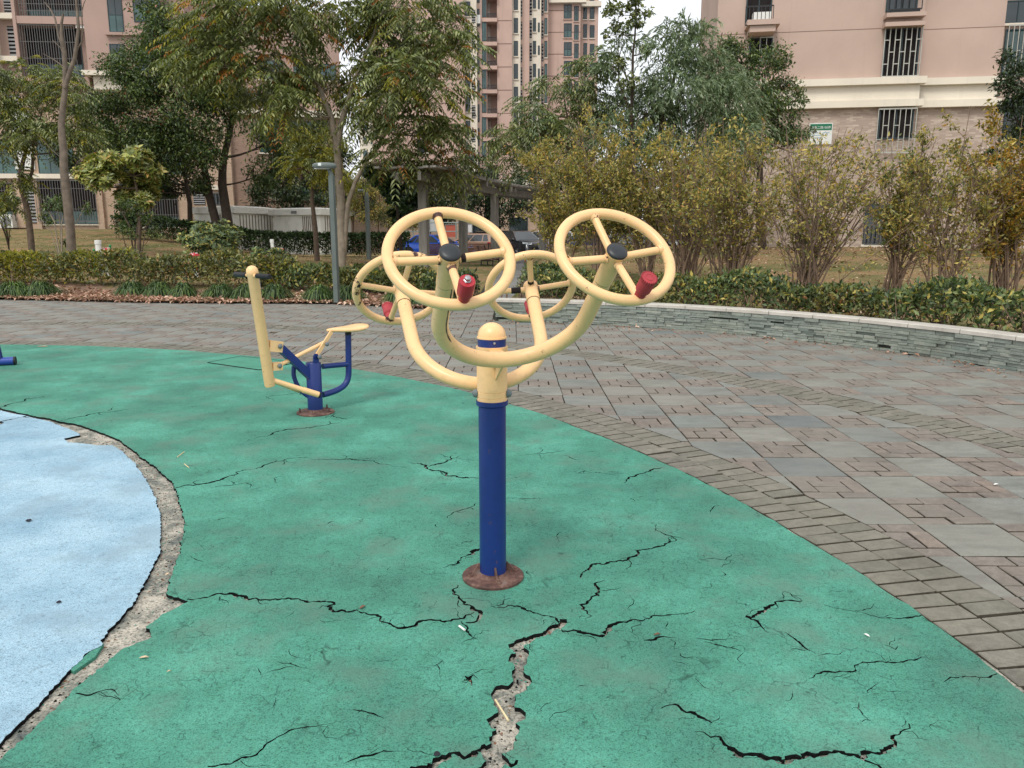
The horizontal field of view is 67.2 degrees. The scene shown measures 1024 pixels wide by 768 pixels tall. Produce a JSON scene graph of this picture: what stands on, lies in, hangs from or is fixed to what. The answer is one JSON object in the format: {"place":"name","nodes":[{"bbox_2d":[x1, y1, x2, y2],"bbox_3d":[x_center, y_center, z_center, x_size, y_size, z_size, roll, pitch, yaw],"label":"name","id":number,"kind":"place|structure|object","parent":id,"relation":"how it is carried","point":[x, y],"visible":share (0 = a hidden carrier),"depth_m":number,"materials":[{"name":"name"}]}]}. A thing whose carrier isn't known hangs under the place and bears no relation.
{"place":"outdoors","nodes":[
{"label":"outdoors","id":0,"kind":"place"},
{"bbox_2d":[0,229,503,306],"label":"lawn","id":1,"kind":"structure","parent":0,"point":[483,271],"depth_m":37.15,"materials":[{"name":"plant"}]},
{"bbox_2d":[0,192,21,249],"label":"round bush","id":2,"kind":"object","parent":1,"relation":"on","point":[18,198],"visible":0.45,"depth_m":32.25,"materials":[{"name":"green plant"}]},
{"bbox_2d":[0,55,112,252],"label":"pinnate tree","id":3,"kind":"object","parent":1,"relation":"on","point":[27,129],"visible":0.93,"depth_m":29.47,"materials":[{"name":"green plant"}]},
{"bbox_2d":[38,193,95,264],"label":"sparse shrub","id":4,"kind":"object","parent":1,"relation":"on","point":[58,204],"visible":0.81,"depth_m":26.41,"materials":[{"name":"green plant"}]},
{"bbox_2d":[37,0,103,270],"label":"bare tree","id":5,"kind":"object","parent":1,"relation":"on","point":[67,197],"visible":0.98,"depth_m":24.81,"materials":[{"name":"brown plant"}]},
{"bbox_2d":[0,0,234,233],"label":"apartment building","id":6,"kind":"structure","parent":1,"relation":"on","point":[27,29],"depth_m":52.88,"materials":[{"name":"paint"}]},
{"bbox_2d":[0,139,17,173],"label":"window","id":7,"kind":"structure","parent":6,"relation":"in","point":[13,171],"depth_m":54.17,"materials":[{"name":"green glass"}]},
{"bbox_2d":[18,0,82,16],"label":"window","id":8,"kind":"structure","parent":6,"relation":"in","point":[33,7],"depth_m":52.37,"materials":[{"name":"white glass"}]},
{"bbox_2d":[17,24,84,76],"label":"window","id":9,"kind":"structure","parent":6,"relation":"in","point":[39,41],"depth_m":52.79,"materials":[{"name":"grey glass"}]},
{"bbox_2d":[36,133,72,173],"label":"window","id":10,"kind":"structure","parent":6,"relation":"in","point":[50,169],"depth_m":54.33,"materials":[{"name":"green glass"}]},
{"bbox_2d":[33,180,98,225],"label":"window","id":11,"kind":"structure","parent":6,"relation":"in","point":[79,194],"depth_m":54.82,"materials":[{"name":"grey glass"}]},
{"bbox_2d":[107,0,123,31],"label":"window","id":12,"kind":"structure","parent":6,"relation":"in","point":[114,7],"depth_m":51.38,"materials":[{"name":"green glass"}]},
{"bbox_2d":[132,0,159,21],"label":"window","id":13,"kind":"structure","parent":6,"relation":"in","point":[135,10],"depth_m":51.43,"materials":[{"name":"green glass"}]},
{"bbox_2d":[142,196,178,227],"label":"window","id":14,"kind":"structure","parent":6,"relation":"in","point":[164,207],"depth_m":55.40,"materials":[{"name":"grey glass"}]},
{"bbox_2d":[69,144,167,256],"bbox_3d":[-14.634,-6.800,29.058,3.611,4.494,2.201,0,11,0],"label":"magnolia tree","id":15,"kind":"object","parent":1,"relation":"on","point":[100,172],"visible":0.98,"depth_m":28.55,"materials":[{"name":"green plant"}]},
{"bbox_2d":[42,95,214,233],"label":"camphor tree","id":16,"kind":"object","parent":1,"relation":"on","point":[169,192],"visible":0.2,"depth_m":44.44,"materials":[{"name":"green plant"}]},
{"bbox_2d":[109,197,165,266],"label":"sparse shrub","id":17,"kind":"object","parent":1,"relation":"on","point":[131,210],"visible":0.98,"depth_m":26.89,"materials":[{"name":"green plant"}]},
{"bbox_2d":[82,0,307,225],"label":"camphor tree","id":18,"kind":"object","parent":1,"relation":"on","point":[174,132],"visible":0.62,"depth_m":39.81,"materials":[{"name":"green plant"}]},
{"bbox_2d":[176,218,246,254],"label":"round bush","id":19,"kind":"object","parent":1,"relation":"on","point":[201,238],"visible":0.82,"depth_m":24.59,"materials":[{"name":"green plant"}]},
{"bbox_2d":[0,281,423,306],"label":"planting bed","id":20,"kind":"object","parent":1,"relation":"on","point":[83,287],"visible":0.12,"depth_m":19.22,"materials":[{"name":"soil"}]},
{"bbox_2d":[0,281,38,296],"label":"grass tuft","id":21,"kind":"object","parent":20,"relation":"on","point":[12,288],"visible":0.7,"depth_m":17.56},
{"bbox_2d":[15,280,65,296],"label":"grass tuft","id":22,"kind":"object","parent":20,"relation":"on","point":[37,287],"visible":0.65,"depth_m":17.73,"materials":[{"name":"plant"}]},
{"bbox_2d":[111,280,149,295],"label":"grass tuft","id":23,"kind":"object","parent":20,"relation":"on","point":[132,287],"visible":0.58,"depth_m":17.74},
{"bbox_2d":[0,243,298,287],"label":"hedge","id":24,"kind":"object","parent":20,"relation":"on","point":[32,261],"visible":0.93,"depth_m":19.79,"materials":[{"name":"green plant"}]},
{"bbox_2d":[138,281,173,296],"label":"grass tuft","id":25,"kind":"object","parent":20,"relation":"on","point":[163,289],"visible":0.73,"depth_m":17.60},
{"bbox_2d":[166,281,199,296],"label":"grass tuft","id":26,"kind":"object","parent":20,"relation":"on","point":[182,289],"visible":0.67,"depth_m":17.39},
{"bbox_2d":[197,282,236,298],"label":"grass tuft","id":27,"kind":"object","parent":20,"relation":"on","point":[218,290],"visible":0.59,"depth_m":17.10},
{"bbox_2d":[0,279,455,308],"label":"fallen leaves","id":28,"kind":"object","parent":20,"relation":"on","point":[107,297],"visible":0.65,"depth_m":16.88,"materials":[{"name":"brown plant"}]},
{"bbox_2d":[223,282,265,298],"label":"grass tuft","id":29,"kind":"object","parent":20,"relation":"on","point":[241,290],"visible":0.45,"depth_m":16.82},
{"bbox_2d":[261,283,295,299],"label":"grass tuft","id":30,"kind":"object","parent":20,"relation":"on","point":[273,290],"visible":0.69,"depth_m":16.85,"materials":[{"name":"plant"}]},
{"bbox_2d":[297,284,332,301],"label":"grass tuft","id":31,"kind":"object","parent":20,"relation":"on","point":[319,292],"visible":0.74,"depth_m":16.50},
{"bbox_2d":[312,162,339,302],"bbox_3d":[-3.802,-3.096,15.858,0.500,2.827,0.258,0,11,0],"label":"street lamp","id":32,"kind":"object","parent":20,"relation":"on","point":[328,166],"visible":1,"depth_m":15.82,"materials":[{"name":"metal"}]},
{"bbox_2d":[324,284,370,301],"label":"grass tuft","id":33,"kind":"object","parent":20,"relation":"on","point":[346,292],"visible":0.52,"depth_m":16.48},
{"bbox_2d":[269,260,435,293],"bbox_3d":[-3.543,-2.547,18.608,4.960,0.853,1.520,4,12,18],"label":"hedge","id":34,"kind":"object","parent":20,"relation":"on","point":[299,276],"visible":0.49,"depth_m":18.59,"materials":[{"name":"green plant"}]},
{"bbox_2d":[415,267,483,296],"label":"hedge","id":35,"kind":"object","parent":20,"relation":"on","point":[429,281],"visible":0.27,"depth_m":17.03,"materials":[{"name":"green plant"}]},
{"bbox_2d":[1,235,426,285],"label":"fallen leaves","id":36,"kind":"object","parent":1,"relation":"on","point":[167,252],"visible":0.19,"depth_m":36.71,"materials":[{"name":"brown plant"}]},
{"bbox_2d":[192,206,274,250],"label":"transformer kiosk","id":37,"kind":"object","parent":1,"relation":"on","point":[253,218],"visible":0.26,"depth_m":45.47,"materials":[{"name":"paint"}]},
{"bbox_2d":[109,212,410,256],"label":"clipped hedge","id":38,"kind":"object","parent":1,"relation":"on","point":[275,235],"visible":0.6,"depth_m":40.93,"materials":[{"name":"green plant"}]},
{"bbox_2d":[248,246,297,283],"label":"round bush","id":39,"kind":"object","parent":1,"relation":"on","point":[257,250],"visible":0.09,"depth_m":20.01,"materials":[{"name":"green plant"}]},
{"bbox_2d":[240,113,360,208],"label":"evergreen tree","id":40,"kind":"object","parent":1,"relation":"on","point":[285,193],"visible":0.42,"depth_m":50.42,"materials":[{"name":"green plant"}]},
{"bbox_2d":[269,125,367,260],"bbox_3d":[-8.930,-8.932,36.122,4.240,6.225,3.758,0,11,0],"label":"tree","id":41,"kind":"object","parent":1,"relation":"on","point":[305,151],"visible":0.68,"depth_m":35.36,"materials":[{"name":"green plant"}]},
{"bbox_2d":[142,0,498,266],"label":"pinnate tree","id":42,"kind":"object","parent":1,"relation":"on","point":[382,77],"visible":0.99,"depth_m":27.47,"materials":[{"name":"green plant"}]},
{"bbox_2d":[357,189,370,259],"bbox_3d":[-7.175,-7.687,37.187,0.610,3.330,0.259,0,11,0],"label":"street lamp","id":43,"kind":"object","parent":1,"relation":"on","point":[367,223],"visible":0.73,"depth_m":37.16,"materials":[{"name":"metal"}]},
{"bbox_2d":[336,170,417,252],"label":"bamboo clump","id":44,"kind":"object","parent":1,"relation":"on","point":[379,216],"visible":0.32,"depth_m":47.23,"materials":[{"name":"green plant"}]},
{"bbox_2d":[361,158,430,250],"bbox_3d":[-4.829,-7.435,33.185,3.178,4.463,1.990,3,11,13],"label":"magnolia tree","id":45,"kind":"object","parent":1,"relation":"on","point":[404,207],"visible":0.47,"depth_m":32.69,"materials":[{"name":"green plant"}]},
{"bbox_2d":[468,243,490,252],"bbox_3d":[-1.752,-6.546,38.546,1.500,1.009,0.697,-2,11,-10],"label":"bench","id":46,"kind":"object","parent":1,"relation":"on","point":[472,247],"visible":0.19,"depth_m":38.74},
{"bbox_2d":[445,224,455,236],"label":"notice board","id":47,"kind":"object","parent":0,"point":[449,227],"visible":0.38,"depth_m":53.93,"materials":[{"name":"paint"}]},
{"bbox_2d":[234,0,700,234],"label":"sky","id":48,"kind":"structure","parent":0,"point":[670,9],"materials":[{"name":"white"}]},
{"bbox_2d":[474,263,525,309],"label":"path","id":49,"kind":"structure","parent":0,"point":[515,280],"depth_m":24.70,"materials":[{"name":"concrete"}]},
{"bbox_2d":[0,298,1023,689],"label":"pavement","id":50,"kind":"structure","parent":0,"point":[882,470],"depth_m":6.31,"materials":[{"name":"stone"}]},
{"bbox_2d":[493,319,1020,376],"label":"fallen leaves","id":51,"kind":"object","parent":50,"relation":"on","point":[814,344],"visible":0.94,"depth_m":10.23,"materials":[{"name":"brown plant"}]},
{"bbox_2d":[494,298,1023,371],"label":"retaining wall","id":52,"kind":"structure","parent":50,"relation":"on","point":[991,348],"depth_m":10.48,"materials":[{"name":"stone"}]},
{"bbox_2d":[0,412,1023,767],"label":"concrete base","id":53,"kind":"object","parent":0,"point":[148,602],"visible":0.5,"depth_m":2.89,"materials":[{"name":"concrete"}]},
{"bbox_2d":[0,410,161,747],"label":"blue rubber surface","id":54,"kind":"object","parent":53,"relation":"on","point":[83,545],"visible":1,"depth_m":3.58,"materials":[{"name":"rubber"}]},
{"bbox_2d":[71,644,103,674],"bbox_3d":[-1.474,0.958,2.686,0.038,0.012,0.179,1,11,3],"label":"green rubber scrap","id":55,"kind":"object","parent":53,"relation":"on","point":[90,657],"visible":1,"depth_m":2.67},
{"bbox_2d":[0,413,863,767],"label":"black rubber crumbs","id":56,"kind":"object","parent":53,"relation":"on","point":[164,611],"visible":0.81,"depth_m":2.56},
{"bbox_2d":[11,412,893,763],"bbox_3d":[-1.634,0.508,5.016,3.634,0.006,7.946,-9,14,-38],"label":"brown grit","id":57,"kind":"object","parent":53,"relation":"on","point":[173,600],"visible":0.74,"depth_m":2.84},
{"bbox_2d":[0,344,1023,767],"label":"green rubber surface","id":58,"kind":"object","parent":53,"relation":"on","point":[364,494],"visible":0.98,"depth_m":2.97,"materials":[{"name":"rubber"}]},
{"bbox_2d":[0,347,16,364],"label":"walking trainer","id":59,"kind":"object","parent":58,"relation":"on","point":[8,360],"visible":1,"depth_m":8.62,"materials":[{"name":"blue paint"}]},
{"bbox_2d":[207,356,289,369],"bbox_3d":[-3.002,-0.242,8.804,0.959,0.011,0.565,6,13,30],"label":"access plate","id":60,"kind":"object","parent":58,"relation":"on","point":[253,363],"visible":0.68,"depth_m":8.81,"materials":[{"name":"green rubber"}]},
{"bbox_2d":[233,265,368,416],"bbox_3d":[-1.587,-0.353,6.208,1.073,1.218,0.501,-10,15,-42],"label":"riding trainer","id":61,"kind":"object","parent":58,"relation":"on","point":[312,392],"visible":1,"depth_m":6.16,"materials":[{"name":"blue paint"}]},
{"bbox_2d":[352,207,675,590],"bbox_3d":[-0.078,0.080,3.150,1.063,1.535,1.589,-3,11,-13],"label":"arm wheel trainer","id":62,"kind":"object","parent":58,"relation":"on","point":[491,357],"visible":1,"depth_m":2.95,"materials":[{"name":"blue paint"}]},
{"bbox_2d":[511,245,1023,332],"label":"lawn","id":63,"kind":"structure","parent":0,"point":[881,274],"depth_m":20.93,"materials":[{"name":"plant"}]},
{"bbox_2d":[515,259,581,298],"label":"wall hedge","id":64,"kind":"object","parent":63,"relation":"on","point":[545,267],"depth_m":14.54,"materials":[{"name":"green plant"}]},
{"bbox_2d":[474,39,627,247],"bbox_3d":[1.509,-7.807,25.844,5.499,6.818,4.525,0,11,0],"label":"pinnate tree","id":65,"kind":"object","parent":63,"relation":"on","point":[552,124],"visible":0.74,"depth_m":25.10,"materials":[{"name":"green plant"}]},
{"bbox_2d":[504,123,613,261],"bbox_3d":[1.176,-4.279,18.462,2.760,3.891,2.189,0,11,0],"label":"yellowing shrub","id":66,"kind":"object","parent":63,"relation":"on","point":[542,203],"visible":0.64,"depth_m":18.35,"materials":[{"name":"green plant"}]},
{"bbox_2d":[531,102,661,271],"bbox_3d":[1.924,-4.383,17.417,3.046,4.159,2.554,0,11,0],"label":"yellowing shrub","id":67,"kind":"object","parent":63,"relation":"on","point":[592,194],"visible":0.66,"depth_m":17.30,"materials":[{"name":"green plant"}]},
{"bbox_2d":[600,0,657,249],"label":"slender tree","id":68,"kind":"object","parent":63,"relation":"on","point":[619,27],"visible":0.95,"depth_m":23.41,"materials":[{"name":"green plant"}]},
{"bbox_2d":[586,119,721,275],"bbox_3d":[3.044,-4.015,16.983,3.013,3.598,2.168,4,12,18],"label":"yellowing shrub","id":69,"kind":"object","parent":63,"relation":"on","point":[636,239],"visible":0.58,"depth_m":16.84,"materials":[{"name":"green plant"}]},
{"bbox_2d":[569,6,790,247],"bbox_3d":[5.433,-8.064,25.013,7.175,7.682,5.478,0,11,0],"label":"willow tree","id":70,"kind":"object","parent":63,"relation":"on","point":[722,85],"visible":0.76,"depth_m":23.89,"materials":[{"name":"green plant"}]},
{"bbox_2d":[617,116,755,288],"bbox_3d":[3.580,-3.676,15.918,2.775,3.426,1.839,0,11,0],"label":"yellowing shrub","id":71,"kind":"object","parent":63,"relation":"on","point":[688,264],"visible":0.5,"depth_m":15.99,"materials":[{"name":"green plant"}]},
{"bbox_2d":[671,113,816,297],"bbox_3d":[4.271,-3.269,14.138,2.873,3.392,1.974,0,11,0],"label":"yellowing shrub","id":72,"kind":"object","parent":63,"relation":"on","point":[729,210],"visible":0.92,"depth_m":14.05,"materials":[{"name":"green plant"}]},
{"bbox_2d":[501,265,1023,332],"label":"wall hedge","id":73,"kind":"object","parent":63,"relation":"on","point":[979,294],"depth_m":10.71,"materials":[{"name":"green plant"}]},
{"bbox_2d":[715,31,822,248],"bbox_3d":[9.152,-8.963,28.666,3.994,7.852,3.887,0,11,0],"label":"camphor tree","id":74,"kind":"object","parent":63,"relation":"on","point":[777,104],"visible":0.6,"depth_m":27.88,"materials":[{"name":"green plant"}]},
{"bbox_2d":[538,246,1023,325],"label":"fallen leaves","id":75,"kind":"object","parent":63,"relation":"on","point":[854,253],"visible":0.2,"depth_m":22.25,"materials":[{"name":"brown plant"}]},
{"bbox_2d":[739,124,918,308],"bbox_3d":[4.980,-2.753,12.335,2.306,3.099,2.357,-6,12,-26],"label":"yellowing shrub","id":76,"kind":"object","parent":63,"relation":"on","point":[810,252],"visible":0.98,"depth_m":12.19,"materials":[{"name":"green plant"}]},
{"bbox_2d":[855,123,981,292],"bbox_3d":[7.358,-3.102,14.048,2.234,3.109,1.445,-3,11,-15],"label":"yellowing shrub","id":77,"kind":"object","parent":63,"relation":"on","point":[894,273],"visible":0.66,"depth_m":13.83,"materials":[{"name":"green plant"}]},
{"bbox_2d":[890,106,1023,307],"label":"yellowing shrub","id":78,"kind":"object","parent":63,"relation":"on","point":[980,208],"visible":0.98,"depth_m":11.93,"materials":[{"name":"green plant"}]},
{"bbox_2d":[943,99,1023,304],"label":"yellowing shrub","id":79,"kind":"object","parent":63,"relation":"on","point":[1012,229],"visible":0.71,"depth_m":12.45,"materials":[{"name":"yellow plant"}]},
{"bbox_2d":[981,45,1023,195],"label":"camphor tree","id":80,"kind":"object","parent":63,"relation":"on","point":[1009,82],"visible":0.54,"depth_m":22.85,"materials":[{"name":"green plant"}]},
{"label":"ground","id":81,"kind":"structure","parent":0,"visible":0},
{"bbox_2d":[359,96,372,177],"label":"building","id":82,"kind":"structure","parent":81,"relation":"on","point":[368,146],"depth_m":163.39,"materials":[{"name":"pink concrete"}]},
{"bbox_2d":[369,0,601,230],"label":"tower block","id":83,"kind":"structure","parent":81,"relation":"on","point":[527,41],"depth_m":94.56,"materials":[{"name":"paint"}]},
{"bbox_2d":[563,4,571,19],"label":"window","id":84,"kind":"structure","parent":83,"relation":"in","point":[567,8],"depth_m":97.01,"materials":[{"name":"green glass"}]},
{"bbox_2d":[563,23,571,38],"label":"window","id":85,"kind":"structure","parent":83,"relation":"in","point":[567,26],"depth_m":97.42,"materials":[{"name":"green glass"}]},
{"bbox_2d":[563,42,571,56],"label":"window","id":86,"kind":"structure","parent":83,"relation":"in","point":[567,45],"depth_m":97.83,"materials":[{"name":"green glass"}]},
{"label":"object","id":87,"kind":"structure","parent":0,"visible":0},
{"bbox_2d":[231,10,344,208],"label":"brick wing","id":88,"kind":"structure","parent":87,"relation":"on","point":[238,144],"depth_m":55.73,"materials":[{"name":"brick"}]},
{"bbox_2d":[268,207,354,254],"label":"transformer kiosk","id":89,"kind":"object","parent":87,"relation":"on","point":[292,219],"visible":0.3,"depth_m":45.68,"materials":[{"name":"paint"}]},
{"bbox_2d":[273,217,288,251],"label":"door","id":90,"kind":"structure","parent":89,"relation":"in","point":[280,223],"depth_m":46.20,"materials":[{"name":"paint"}]},
{"bbox_2d":[287,217,302,253],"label":"door","id":91,"kind":"structure","parent":89,"relation":"in","point":[294,223],"depth_m":45.81,"materials":[{"name":"paint"}]},
{"bbox_2d":[397,234,458,254],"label":"parked car","id":92,"kind":"object","parent":87,"relation":"on","point":[414,243],"visible":0.16,"depth_m":45.30,"materials":[{"name":"blue paint"}]},
{"bbox_2d":[345,179,545,251],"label":"building","id":93,"kind":"structure","parent":87,"relation":"on","point":[527,225],"depth_m":64.63,"materials":[{"name":"grey concrete"}]},
{"bbox_2d":[509,218,527,230],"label":"window","id":94,"kind":"structure","parent":93,"relation":"in","point":[524,224],"depth_m":64.63,"materials":[{"name":"black glass"}]},
{"bbox_2d":[384,139,541,230],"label":"evergreen tree","id":95,"kind":"object","parent":87,"relation":"on","point":[474,200],"visible":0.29,"depth_m":54.88,"materials":[{"name":"green plant"}]},
{"bbox_2d":[374,165,561,266],"bbox_3d":[-1.516,-7.470,35.807,3.406,3.860,17.718,4,12,18],"label":"pergola","id":96,"kind":"object","parent":87,"relation":"on","point":[518,191],"visible":0.64,"depth_m":34.11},
{"bbox_2d":[453,233,499,247],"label":"parked car","id":97,"kind":"object","parent":87,"relation":"on","point":[479,237],"visible":0.11,"depth_m":48.05,"materials":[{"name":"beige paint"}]},
{"bbox_2d":[502,231,546,253],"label":"parked car","id":98,"kind":"object","parent":87,"relation":"on","point":[521,241],"visible":0.36,"depth_m":47.58,"materials":[{"name":"black paint"}]},
{"bbox_2d":[509,165,689,233],"bbox_3d":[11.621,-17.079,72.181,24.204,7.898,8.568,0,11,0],"label":"evergreen tree","id":99,"kind":"object","parent":87,"relation":"on","point":[560,188],"visible":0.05,"depth_m":71.30,"materials":[{"name":"green plant"}]},
{"bbox_2d":[693,0,1023,247],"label":"apartment building","id":100,"kind":"structure","parent":87,"relation":"on","point":[877,70],"depth_m":32.52,"materials":[{"name":"paint"}]},
{"bbox_2d":[745,0,773,25],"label":"window","id":101,"kind":"structure","parent":100,"relation":"in","point":[752,6],"depth_m":32.60,"materials":[{"name":"metal"}]},
{"bbox_2d":[749,36,773,60],"bbox_3d":[10.641,-14.298,32.898,0.972,0.992,0.163,2,11,9],"label":"window","id":102,"kind":"structure","parent":100,"relation":"in","point":[768,40],"depth_m":32.88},
{"bbox_2d":[808,123,832,144],"bbox_3d":[13.286,-10.780,33.162,0.951,0.881,0.042,2,11,9],"label":"street sign","id":103,"kind":"object","parent":100,"relation":"attached to","point":[824,127],"visible":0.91,"depth_m":33.13,"materials":[{"name":"metal"}]},
{"bbox_2d":[860,204,904,246],"bbox_3d":[16.138,-6.884,33.404,1.786,1.834,0.158,2,11,9],"label":"window","id":104,"kind":"structure","parent":100,"relation":"in","point":[865,242],"depth_m":33.55,"materials":[{"name":"grey glass"}]},
{"bbox_2d":[875,107,917,152],"bbox_3d":[16.247,-10.724,32.617,1.544,1.833,0.203,2,11,9],"label":"window","id":105,"kind":"structure","parent":100,"relation":"in","point":[896,121],"depth_m":32.60,"materials":[{"name":"metal"}]},
{"bbox_2d":[881,26,923,76],"bbox_3d":[16.197,-13.801,32.023,1.486,2.018,0.208,2,11,9],"label":"window","id":106,"kind":"structure","parent":100,"relation":"in","point":[901,45],"depth_m":32.04,"materials":[{"name":"metal"}]},
{"bbox_2d":[885,0,922,11],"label":"window","id":107,"kind":"structure","parent":100,"relation":"in","point":[891,5],"depth_m":31.72,"materials":[{"name":"white glass"}]},
{"bbox_2d":[1001,97,1019,140],"bbox_3d":[22.292,-11.498,33.427,1.857,1.834,0.150,2,11,9],"label":"window","id":108,"kind":"structure","parent":100,"relation":"in","point":[1004,119],"depth_m":33.59,"materials":[{"name":"grey glass"}]},
{"bbox_2d":[1001,24,1023,75],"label":"window","id":109,"kind":"structure","parent":100,"relation":"in","point":[1014,37],"depth_m":32.96,"materials":[{"name":"green glass"}]},
{"bbox_2d":[1005,0,1023,25],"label":"window","id":110,"kind":"structure","parent":100,"relation":"in","point":[1015,8],"depth_m":32.78,"materials":[{"name":"grey glass"}]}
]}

